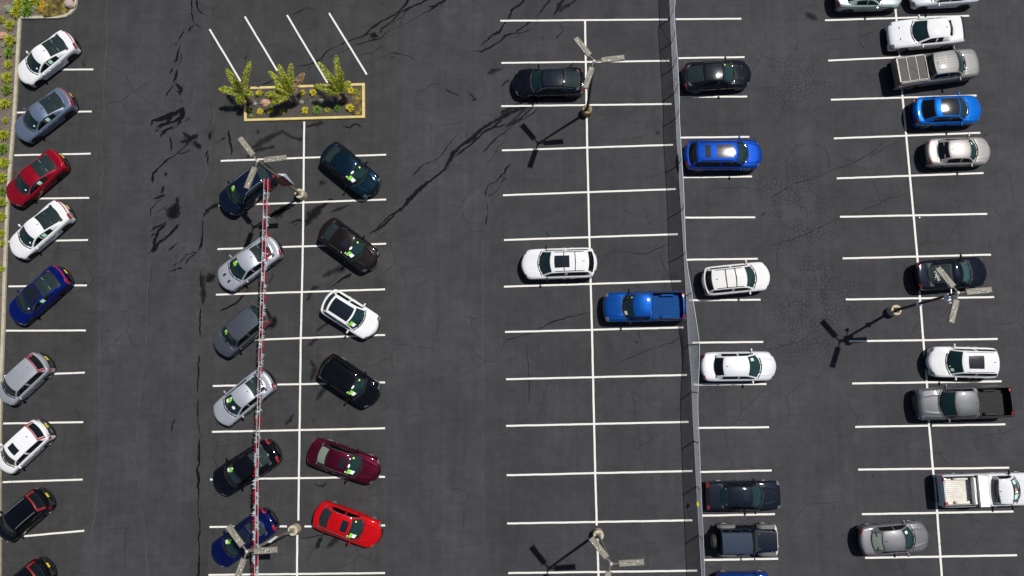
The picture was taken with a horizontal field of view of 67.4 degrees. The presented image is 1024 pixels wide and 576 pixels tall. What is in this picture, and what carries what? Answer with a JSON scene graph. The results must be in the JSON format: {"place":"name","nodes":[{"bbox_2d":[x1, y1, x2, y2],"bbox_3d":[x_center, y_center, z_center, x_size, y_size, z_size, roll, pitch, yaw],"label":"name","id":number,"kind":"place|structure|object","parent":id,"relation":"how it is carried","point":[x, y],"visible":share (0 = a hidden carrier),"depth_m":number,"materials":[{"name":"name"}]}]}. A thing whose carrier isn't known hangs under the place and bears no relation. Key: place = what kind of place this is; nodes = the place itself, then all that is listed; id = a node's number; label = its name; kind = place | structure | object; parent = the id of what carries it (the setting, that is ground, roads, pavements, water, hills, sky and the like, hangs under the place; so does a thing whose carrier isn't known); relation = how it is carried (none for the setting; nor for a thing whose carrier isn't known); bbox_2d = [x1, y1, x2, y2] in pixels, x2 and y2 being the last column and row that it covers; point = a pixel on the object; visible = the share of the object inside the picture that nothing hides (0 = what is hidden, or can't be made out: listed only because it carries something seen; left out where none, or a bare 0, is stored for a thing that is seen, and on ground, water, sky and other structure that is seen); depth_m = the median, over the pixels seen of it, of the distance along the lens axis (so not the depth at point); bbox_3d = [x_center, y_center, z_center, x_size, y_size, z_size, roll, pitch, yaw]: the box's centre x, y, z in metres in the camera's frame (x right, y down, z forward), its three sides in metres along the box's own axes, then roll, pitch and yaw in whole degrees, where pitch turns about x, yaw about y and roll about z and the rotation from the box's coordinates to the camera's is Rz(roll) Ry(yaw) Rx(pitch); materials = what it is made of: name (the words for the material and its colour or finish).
{"place":"outdoors","nodes":[
{"label":"outdoors","id":0,"kind":"place"},
{"bbox_2d":[0,0,62,341],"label":"planting bed","id":1,"kind":"object","parent":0,"point":[6,112],"visible":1,"depth_m":54.04,"materials":[{"name":"brown soil"}]},
{"bbox_2d":[0,185,5,195],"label":"shrub","id":2,"kind":"object","parent":1,"relation":"on","point":[2,192],"visible":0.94,"depth_m":53.00,"materials":[{"name":"green plant"}]},
{"bbox_2d":[0,229,5,237],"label":"shrub","id":3,"kind":"object","parent":1,"relation":"on","point":[1,232],"visible":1,"depth_m":52.70,"materials":[{"name":"plant"}]},
{"bbox_2d":[0,171,6,183],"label":"shrub","id":4,"kind":"object","parent":1,"relation":"on","point":[3,177],"visible":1,"depth_m":53.09,"materials":[{"name":"plant"}]},
{"bbox_2d":[0,32,6,39],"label":"rock","id":5,"kind":"object","parent":1,"relation":"on","point":[2,34],"visible":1,"depth_m":54.34,"materials":[{"name":"pink stone"}]},
{"bbox_2d":[0,212,6,220],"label":"shrub","id":6,"kind":"object","parent":1,"relation":"on","point":[2,216],"visible":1,"depth_m":52.81,"materials":[{"name":"plant"}]},
{"bbox_2d":[0,196,7,206],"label":"shrub","id":7,"kind":"object","parent":1,"relation":"on","point":[2,202],"visible":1,"depth_m":52.85,"materials":[{"name":"plant"}]},
{"bbox_2d":[0,142,8,154],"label":"shrub","id":8,"kind":"object","parent":1,"relation":"on","point":[3,148],"visible":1,"depth_m":53.32,"materials":[{"name":"green plant"}]},
{"bbox_2d":[0,156,9,168],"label":"shrub","id":9,"kind":"object","parent":1,"relation":"on","point":[3,162],"visible":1,"depth_m":53.20,"materials":[{"name":"plant"}]},
{"bbox_2d":[0,129,9,140],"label":"shrub","id":10,"kind":"object","parent":1,"relation":"on","point":[3,134],"visible":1,"depth_m":53.40,"materials":[{"name":"plant"}]},
{"bbox_2d":[0,97,11,108],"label":"shrub","id":11,"kind":"object","parent":1,"relation":"on","point":[4,102],"visible":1,"depth_m":53.69,"materials":[{"name":"plant"}]},
{"bbox_2d":[0,71,11,82],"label":"shrub","id":12,"kind":"object","parent":1,"relation":"on","point":[6,76],"visible":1,"depth_m":53.90,"materials":[{"name":"plant"}]},
{"bbox_2d":[0,83,12,94],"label":"shrub","id":13,"kind":"object","parent":1,"relation":"on","point":[5,88],"visible":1,"depth_m":53.77,"materials":[{"name":"green plant"}]},
{"bbox_2d":[3,59,11,68],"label":"shrub","id":14,"kind":"object","parent":1,"relation":"on","point":[8,63],"visible":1,"depth_m":54.07,"materials":[{"name":"plant"}]},
{"bbox_2d":[3,4,11,12],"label":"shrub","id":15,"kind":"object","parent":1,"relation":"on","point":[5,8],"visible":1,"depth_m":54.57,"materials":[{"name":"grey plant"}]},
{"bbox_2d":[3,32,14,46],"bbox_3d":[-35.517,-17.488,54.210,1.037,0.489,1.041,-42,83,-2],"label":"shrub","id":16,"kind":"object","parent":1,"relation":"on","point":[7,39],"visible":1,"depth_m":54.15,"materials":[{"name":"plant"}]},
{"bbox_2d":[2,46,15,56],"bbox_3d":[-35.514,-16.618,54.157,0.956,0.396,0.971,-38,83,-2],"label":"shrub","id":17,"kind":"object","parent":1,"relation":"on","point":[8,52],"visible":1,"depth_m":54.11,"materials":[{"name":"green plant"}]},
{"bbox_2d":[4,20,13,29],"bbox_3d":[-35.605,-18.661,54.394,0.901,0.398,0.916,12,84,4],"label":"shrub","id":18,"kind":"object","parent":1,"relation":"on","point":[8,25],"visible":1,"depth_m":54.33,"materials":[{"name":"plant"}]},
{"bbox_2d":[9,5,19,17],"bbox_3d":[-35.205,-19.606,54.443,1.036,0.479,1.054,26,85,5],"label":"shrub","id":19,"kind":"object","parent":1,"relation":"on","point":[14,11],"visible":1,"depth_m":54.36,"materials":[{"name":"plant"}]},
{"bbox_2d":[12,0,23,6],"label":"shrub","id":20,"kind":"object","parent":1,"relation":"on","point":[17,2],"visible":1,"depth_m":54.50,"materials":[{"name":"plant"}]},
{"bbox_2d":[21,4,32,16],"bbox_3d":[-34.399,-19.664,54.407,1.100,0.489,1.117,-1,83,3],"label":"shrub","id":21,"kind":"object","parent":1,"relation":"on","point":[26,10],"visible":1,"depth_m":54.36,"materials":[{"name":"green plant"}]},
{"bbox_2d":[22,0,31,6],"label":"shrub","id":22,"kind":"object","parent":1,"relation":"on","point":[25,2],"visible":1,"depth_m":54.44,"materials":[{"name":"green plant"}]},
{"bbox_2d":[29,0,42,7],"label":"shrub","id":23,"kind":"object","parent":1,"relation":"on","point":[35,2],"visible":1,"depth_m":54.39,"materials":[{"name":"plant"}]},
{"bbox_2d":[37,4,44,13],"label":"shrub","id":24,"kind":"object","parent":1,"relation":"on","point":[40,8],"visible":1,"depth_m":54.42,"materials":[{"name":"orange plant"}]},
{"bbox_2d":[42,0,73,16],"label":"ground cover","id":25,"kind":"object","parent":1,"relation":"on","point":[51,7],"visible":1,"depth_m":54.49,"materials":[{"name":"yellow plant"}]},
{"bbox_2d":[64,0,75,8],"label":"rock","id":26,"kind":"object","parent":25,"relation":"on","point":[70,4],"visible":1,"depth_m":54.25,"materials":[{"name":"pink stone"}]},
{"bbox_2d":[247,86,361,118],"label":"island soil","id":27,"kind":"structure","parent":0,"point":[290,108],"depth_m":52.90,"materials":[{"name":"brown soil"}]},
{"bbox_2d":[218,61,252,105],"bbox_3d":[-18.346,-13.591,51.807,2.432,2.877,2.585,0,83,3],"label":"palm tree","id":28,"kind":"object","parent":27,"relation":"on","point":[245,93],"visible":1,"depth_m":51.23,"materials":[{"name":"green plant"}]},
{"bbox_2d":[260,99,269,106],"bbox_3d":[-17.064,-12.774,52.918,0.711,0.263,0.561,0,83,3],"label":"rock","id":29,"kind":"object","parent":27,"relation":"on","point":[264,102],"visible":0.99,"depth_m":52.91,"materials":[{"name":"pink stone"}]},
{"bbox_2d":[266,106,273,114],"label":"shrub","id":30,"kind":"object","parent":27,"relation":"on","point":[270,109],"visible":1,"depth_m":52.76,"materials":[{"name":"green plant"}]},
{"bbox_2d":[265,63,304,105],"bbox_3d":[-15.177,-13.589,51.660,3.110,2.872,1.992,-30,83,-1],"label":"palm tree","id":31,"kind":"object","parent":27,"relation":"on","point":[287,87],"visible":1,"depth_m":51.02,"materials":[{"name":"green plant"}]},
{"bbox_2d":[301,107,307,113],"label":"shrub","id":32,"kind":"object","parent":27,"relation":"on","point":[304,109],"visible":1,"depth_m":52.68,"materials":[{"name":"yellow plant"}]},
{"bbox_2d":[309,89,316,95],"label":"shrub","id":33,"kind":"object","parent":27,"relation":"on","point":[312,91],"visible":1,"depth_m":52.78,"materials":[{"name":"yellow plant"}]},
{"bbox_2d":[311,104,321,114],"bbox_3d":[-13.396,-12.230,52.657,0.765,0.303,0.777,-1,83,3],"label":"shrub","id":34,"kind":"object","parent":27,"relation":"on","point":[316,109],"visible":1,"depth_m":52.63,"materials":[{"name":"green plant"}]},
{"bbox_2d":[313,55,351,103],"bbox_3d":[-12.049,-13.749,51.524,2.420,2.884,2.296,-25,83,0],"label":"palm tree","id":35,"kind":"object","parent":27,"relation":"on","point":[338,87],"visible":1,"depth_m":50.91,"materials":[{"name":"green plant"}]},
{"bbox_2d":[334,104,340,111],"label":"shrub","id":36,"kind":"object","parent":27,"relation":"on","point":[337,107],"visible":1,"depth_m":52.57,"materials":[{"name":"green plant"}]},
{"bbox_2d":[345,103,354,112],"bbox_3d":[-11.106,-12.354,52.546,0.601,0.336,0.699,-45,83,-3],"label":"shrub","id":37,"kind":"object","parent":27,"relation":"on","point":[348,107],"visible":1,"depth_m":52.52,"materials":[{"name":"yellow plant"}]},
{"bbox_2d":[350,87,361,114],"bbox_3d":[-10.696,-12.838,52.695,0.854,0.158,2.043,0,83,3],"label":"ground cover","id":38,"kind":"object","parent":27,"relation":"on","point":[358,107],"visible":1,"depth_m":52.72,"materials":[{"name":"yellow plant"}]},
{"bbox_2d":[2,0,1023,575],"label":"asphalt ground","id":39,"kind":"structure","parent":0,"point":[440,412],"depth_m":50.84,"materials":[{"name":"grey asphalt"}]},
{"bbox_2d":[0,419,55,473],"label":"parked car","id":40,"kind":"object","parent":39,"relation":"on","point":[24,446],"visible":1,"depth_m":49.98,"materials":[{"name":"paint"}]},
{"bbox_2d":[0,352,55,404],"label":"parked car","id":41,"kind":"object","parent":39,"relation":"on","point":[22,380],"visible":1,"depth_m":50.53,"materials":[{"name":"paint"}]},
{"bbox_2d":[0,487,55,541],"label":"parked car","id":42,"kind":"object","parent":39,"relation":"on","point":[24,514],"visible":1,"depth_m":49.44,"materials":[{"name":"paint"}]},
{"bbox_2d":[13,556,56,575],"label":"parked car","id":43,"kind":"object","parent":39,"relation":"on","point":[39,566],"visible":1,"depth_m":49.13,"materials":[{"name":"paint"}]},
{"bbox_2d":[6,149,70,207],"bbox_3d":[-32.635,-7.501,52.534,4.768,1.495,2.276,-41,83,-2],"label":"parked car","id":44,"kind":"object","parent":39,"relation":"on","point":[35,179],"visible":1,"depth_m":52.25,"materials":[{"name":"paint"}]},
{"bbox_2d":[0,0,77,575],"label":"kerb","id":45,"kind":"structure","parent":39,"relation":"on","point":[9,178],"depth_m":53.00,"materials":[{"name":"concrete"}]},
{"bbox_2d":[8,265,73,324],"bbox_3d":[-31.846,0.497,51.580,4.825,1.495,2.277,-42,83,-2],"label":"parked car","id":46,"kind":"object","parent":39,"relation":"on","point":[34,299],"visible":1,"depth_m":51.29,"materials":[{"name":"paint"}]},
{"bbox_2d":[9,200,75,259],"bbox_3d":[-32.055,-3.921,52.096,4.894,1.495,2.277,-41,83,-2],"label":"parked car","id":47,"kind":"object","parent":39,"relation":"on","point":[42,229],"visible":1,"depth_m":51.81,"materials":[{"name":"paint"}]},
{"bbox_2d":[15,87,78,143],"bbox_3d":[-32.350,-11.926,53.027,4.690,1.495,2.277,-38,83,-2],"label":"parked car","id":48,"kind":"object","parent":39,"relation":"on","point":[46,114],"visible":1,"depth_m":52.74,"materials":[{"name":"paint"}]},
{"bbox_2d":[17,30,80,87],"bbox_3d":[-32.454,-15.995,53.498,4.751,1.495,2.276,-39,83,-2],"label":"parked car","id":49,"kind":"object","parent":39,"relation":"on","point":[38,65],"visible":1,"depth_m":53.22,"materials":[{"name":"paint"}]},
{"bbox_2d":[213,303,272,356],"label":"parked car","id":50,"kind":"object","parent":39,"relation":"on","point":[236,335],"visible":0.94,"depth_m":50.13,"materials":[{"name":"paint"}]},
{"bbox_2d":[213,369,276,425],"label":"parked car","id":51,"kind":"object","parent":39,"relation":"on","point":[235,404],"visible":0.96,"depth_m":49.84,"materials":[{"name":"paint"}]},
{"bbox_2d":[211,507,279,567],"bbox_3d":[-17.216,16.017,49.111,4.755,1.495,2.277,-36,83,-2],"label":"parked car","id":52,"kind":"object","parent":39,"relation":"on","point":[226,551],"visible":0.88,"depth_m":48.82,"materials":[{"name":"paint"}]},
{"bbox_2d":[212,439,282,495],"bbox_3d":[-17.238,11.621,49.595,4.815,1.535,2.312,-32,83,-1],"label":"parked car","id":53,"kind":"object","parent":39,"relation":"on","point":[233,475],"visible":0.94,"depth_m":49.31,"materials":[{"name":"paint"}]},
{"bbox_2d":[218,162,277,216],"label":"parked car","id":54,"kind":"object","parent":39,"relation":"on","point":[236,198],"visible":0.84,"depth_m":51.36,"materials":[{"name":"paint"}]},
{"bbox_2d":[218,235,283,291],"bbox_3d":[-17.539,-1.642,51.119,4.763,1.555,2.312,-36,83,-2],"label":"parked car","id":55,"kind":"object","parent":39,"relation":"on","point":[239,270],"visible":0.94,"depth_m":50.85,"materials":[{"name":"paint"}]},
{"bbox_2d":[225,523,300,575],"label":"lamp post","id":56,"kind":"object","parent":39,"relation":"on","point":[294,529],"visible":0.99,"depth_m":41.63,"materials":[{"name":"metal"}]},
{"bbox_2d":[251,179,267,575],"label":"fringe garland","id":57,"kind":"object","parent":56,"relation":"attached to","point":[258,368],"visible":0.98,"depth_m":44.21,"materials":[{"name":"white plastic"}]},
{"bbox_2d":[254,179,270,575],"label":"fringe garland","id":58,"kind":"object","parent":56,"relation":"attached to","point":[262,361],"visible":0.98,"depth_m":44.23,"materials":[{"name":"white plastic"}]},
{"bbox_2d":[267,534,285,542],"bbox_3d":[-13.916,14.795,45.564,0.255,2.704,0.235,-36,83,-2],"label":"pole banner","id":59,"kind":"object","parent":56,"relation":"attached to","point":[272,539],"visible":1,"depth_m":45.03,"materials":[{"name":"white fabric"}]},
{"bbox_2d":[237,136,306,199],"bbox_3d":[-14.166,-6.726,48.106,2.951,8.375,3.177,0,83,3],"label":"lamp post","id":60,"kind":"object","parent":39,"relation":"on","point":[300,194],"visible":1,"depth_m":44.11,"materials":[{"name":"metal"}]},
{"bbox_2d":[272,174,293,185],"bbox_3d":[-14.415,-6.836,48.269,0.815,2.100,0.329,-5,83,2],"label":"pole banner","id":61,"kind":"object","parent":60,"relation":"attached to","point":[286,179],"visible":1,"depth_m":48.26,"materials":[{"name":"white fabric"}]},
{"bbox_2d":[92,7,488,571],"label":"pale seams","id":62,"kind":"object","parent":39,"relation":"on","point":[176,272],"visible":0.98,"depth_m":51.52,"materials":[{"name":"grey"}]},
{"bbox_2d":[244,83,364,121],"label":"island kerb","id":63,"kind":"structure","parent":39,"relation":"on","point":[362,116],"depth_m":52.82,"materials":[{"name":"yellow paint"}]},
{"bbox_2d":[307,437,381,483],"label":"parked car","id":64,"kind":"object","parent":39,"relation":"on","point":[340,459],"visible":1,"depth_m":49.07,"materials":[{"name":"paint"}]},
{"bbox_2d":[313,500,382,547],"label":"parked car","id":65,"kind":"object","parent":39,"relation":"on","point":[343,522],"visible":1,"depth_m":48.60,"materials":[{"name":"paint"}]},
{"bbox_2d":[317,354,380,407],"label":"parked car","id":66,"kind":"object","parent":39,"relation":"on","point":[349,380],"visible":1,"depth_m":49.43,"materials":[{"name":"paint"}]},
{"bbox_2d":[318,217,379,272],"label":"parked car","id":67,"kind":"object","parent":39,"relation":"on","point":[356,250],"visible":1,"depth_m":50.56,"materials":[{"name":"paint"}]},
{"bbox_2d":[320,141,380,198],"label":"parked car","id":68,"kind":"object","parent":39,"relation":"on","point":[350,169],"visible":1,"depth_m":51.12,"materials":[{"name":"paint"}]},
{"bbox_2d":[321,289,379,338],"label":"parked car","id":69,"kind":"object","parent":39,"relation":"on","point":[350,314],"visible":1,"depth_m":50.01,"materials":[{"name":"paint"}]},
{"bbox_2d":[161,0,575,548],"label":"asphalt cracks","id":70,"kind":"object","parent":39,"relation":"on","point":[172,210],"visible":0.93,"depth_m":52.29,"materials":[{"name":"black asphalt"}]},
{"bbox_2d":[83,4,903,546],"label":"faint stains","id":71,"kind":"object","parent":39,"relation":"on","point":[341,268],"visible":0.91,"depth_m":51.81,"materials":[{"name":"black"}]},
{"bbox_2d":[148,0,863,575],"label":"tar cracks","id":72,"kind":"object","parent":39,"relation":"on","point":[408,200],"visible":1,"depth_m":52.24,"materials":[{"name":"black asphalt"}]},
{"bbox_2d":[3,13,1016,575],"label":"stall lines","id":73,"kind":"object","parent":39,"relation":"on","point":[609,283],"visible":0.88,"depth_m":50.45,"materials":[{"name":"white paint"}]},
{"bbox_2d":[512,64,584,98],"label":"parked car","id":74,"kind":"object","parent":39,"relation":"on","point":[561,82],"visible":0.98,"depth_m":51.25,"materials":[{"name":"paint"}]},
{"bbox_2d":[521,245,596,280],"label":"parked car","id":75,"kind":"object","parent":39,"relation":"on","point":[546,264],"visible":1,"depth_m":49.58,"materials":[{"name":"paint"}]},
{"bbox_2d":[573,36,624,116],"bbox_3d":[5.152,-12.381,47.842,2.951,8.375,3.177,0,83,3],"label":"lamp post","id":76,"kind":"object","parent":39,"relation":"on","point":[587,108],"visible":1,"depth_m":43.84,"materials":[{"name":"grey metal"}]},
{"bbox_2d":[588,528,643,575],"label":"lamp post","id":77,"kind":"object","parent":39,"relation":"on","point":[596,537],"visible":1,"depth_m":40.67,"materials":[{"name":"metal"}]},
{"bbox_2d":[296,9,942,575],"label":"aisle lines","id":78,"kind":"object","parent":39,"relation":"on","point":[592,321],"visible":0.83,"depth_m":50.37,"materials":[{"name":"white paint"}]},
{"bbox_2d":[602,288,686,324],"bbox_3d":[8.555,1.190,49.421,5.412,1.836,2.353,-1,83,3],"label":"pickup truck","id":79,"kind":"object","parent":39,"relation":"on","point":[645,306],"visible":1,"depth_m":49.25,"materials":[{"name":"paint"}]},
{"bbox_2d":[669,0,704,575],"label":"chain link fence","id":80,"kind":"object","parent":39,"relation":"on","point":[687,278],"visible":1,"depth_m":49.22,"materials":[{"name":"grey metal"}]},
{"bbox_2d":[680,56,750,93],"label":"parked car","id":81,"kind":"object","parent":39,"relation":"on","point":[713,76],"visible":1,"depth_m":50.81,"materials":[{"name":"paint"}]},
{"bbox_2d":[682,136,761,171],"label":"parked car","id":82,"kind":"object","parent":39,"relation":"on","point":[723,155],"visible":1,"depth_m":49.91,"materials":[{"name":"paint"}]},
{"bbox_2d":[699,260,769,295],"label":"parked car","id":83,"kind":"object","parent":39,"relation":"on","point":[745,277],"visible":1,"depth_m":48.99,"materials":[{"name":"paint"}]},
{"bbox_2d":[698,348,775,383],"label":"parked car","id":84,"kind":"object","parent":39,"relation":"on","point":[750,365],"visible":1,"depth_m":48.58,"materials":[{"name":"paint"}]},
{"bbox_2d":[714,570,768,575],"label":"parked car","id":85,"kind":"object","parent":39,"relation":"on","point":[742,573],"visible":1,"depth_m":47.27,"materials":[{"name":"paint"}]},
{"bbox_2d":[703,478,780,513],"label":"parked car","id":86,"kind":"object","parent":39,"relation":"on","point":[734,495],"visible":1,"depth_m":47.69,"materials":[{"name":"paint"}]},
{"bbox_2d":[710,522,778,559],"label":"off road car","id":87,"kind":"object","parent":39,"relation":"on","point":[759,539],"visible":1,"depth_m":47.18,"materials":[{"name":"black paint"}]},
{"bbox_2d":[831,0,901,13],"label":"parked car","id":88,"kind":"object","parent":39,"relation":"on","point":[845,6],"visible":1,"depth_m":50.98,"materials":[{"name":"paint"}]},
{"bbox_2d":[854,520,928,556],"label":"parked car","id":89,"kind":"object","parent":39,"relation":"on","point":[896,537],"visible":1,"depth_m":46.98,"materials":[{"name":"paint"}]},
{"bbox_2d":[884,14,964,51],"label":"parked car","id":90,"kind":"object","parent":39,"relation":"on","point":[942,32],"visible":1,"depth_m":50.55,"materials":[{"name":"paint"}]},
{"bbox_2d":[887,46,978,89],"bbox_3d":[27.714,-14.415,50.274,5.657,1.896,2.380,-7,83,2],"label":"pickup truck","id":91,"kind":"object","parent":39,"relation":"on","point":[929,69],"visible":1,"depth_m":49.89,"materials":[{"name":"paint"}]},
{"bbox_2d":[886,266,992,323],"bbox_3d":[24.527,0.830,45.413,2.951,8.375,3.177,0,83,3],"label":"lamp post","id":92,"kind":"object","parent":39,"relation":"on","point":[893,310],"visible":1,"depth_m":41.42,"materials":[{"name":"metal"}]},
{"bbox_2d":[943,289,955,303],"bbox_3d":[24.224,0.328,42.501,0.500,0.530,1.117,0,83,3],"label":"security camera","id":93,"kind":"object","parent":92,"relation":"attached to","point":[947,297],"visible":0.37,"depth_m":42.32,"materials":[{"name":"white metal"}]},
{"bbox_2d":[906,0,978,10],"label":"parked car","id":94,"kind":"object","parent":39,"relation":"on","point":[918,5],"visible":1,"depth_m":50.93,"materials":[{"name":"paint"}]},
{"bbox_2d":[908,92,980,128],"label":"parked car","id":95,"kind":"object","parent":39,"relation":"on","point":[946,111],"visible":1,"depth_m":49.74,"materials":[{"name":"paint"}]},
{"bbox_2d":[910,254,986,290],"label":"parked car","id":96,"kind":"object","parent":39,"relation":"on","point":[965,272],"visible":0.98,"depth_m":48.63,"materials":[{"name":"paint"}]},
{"bbox_2d":[920,133,989,168],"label":"parked car","id":97,"kind":"object","parent":39,"relation":"on","point":[968,151],"visible":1,"depth_m":49.49,"materials":[{"name":"paint"}]},
{"bbox_2d":[923,343,999,380],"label":"parked car","id":98,"kind":"object","parent":39,"relation":"on","point":[954,362],"visible":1,"depth_m":47.82,"materials":[{"name":"paint"}]},
{"bbox_2d":[911,384,1013,422],"bbox_3d":[28.142,7.142,47.774,5.918,1.916,2.406,-2,83,2],"label":"pickup truck","id":99,"kind":"object","parent":39,"relation":"on","point":[945,402],"visible":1,"depth_m":47.58,"materials":[{"name":"paint"}]},
{"bbox_2d":[933,470,1023,509],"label":"pickup truck","id":100,"kind":"object","parent":39,"relation":"on","point":[989,489],"visible":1,"depth_m":46.85,"materials":[{"name":"paint"}]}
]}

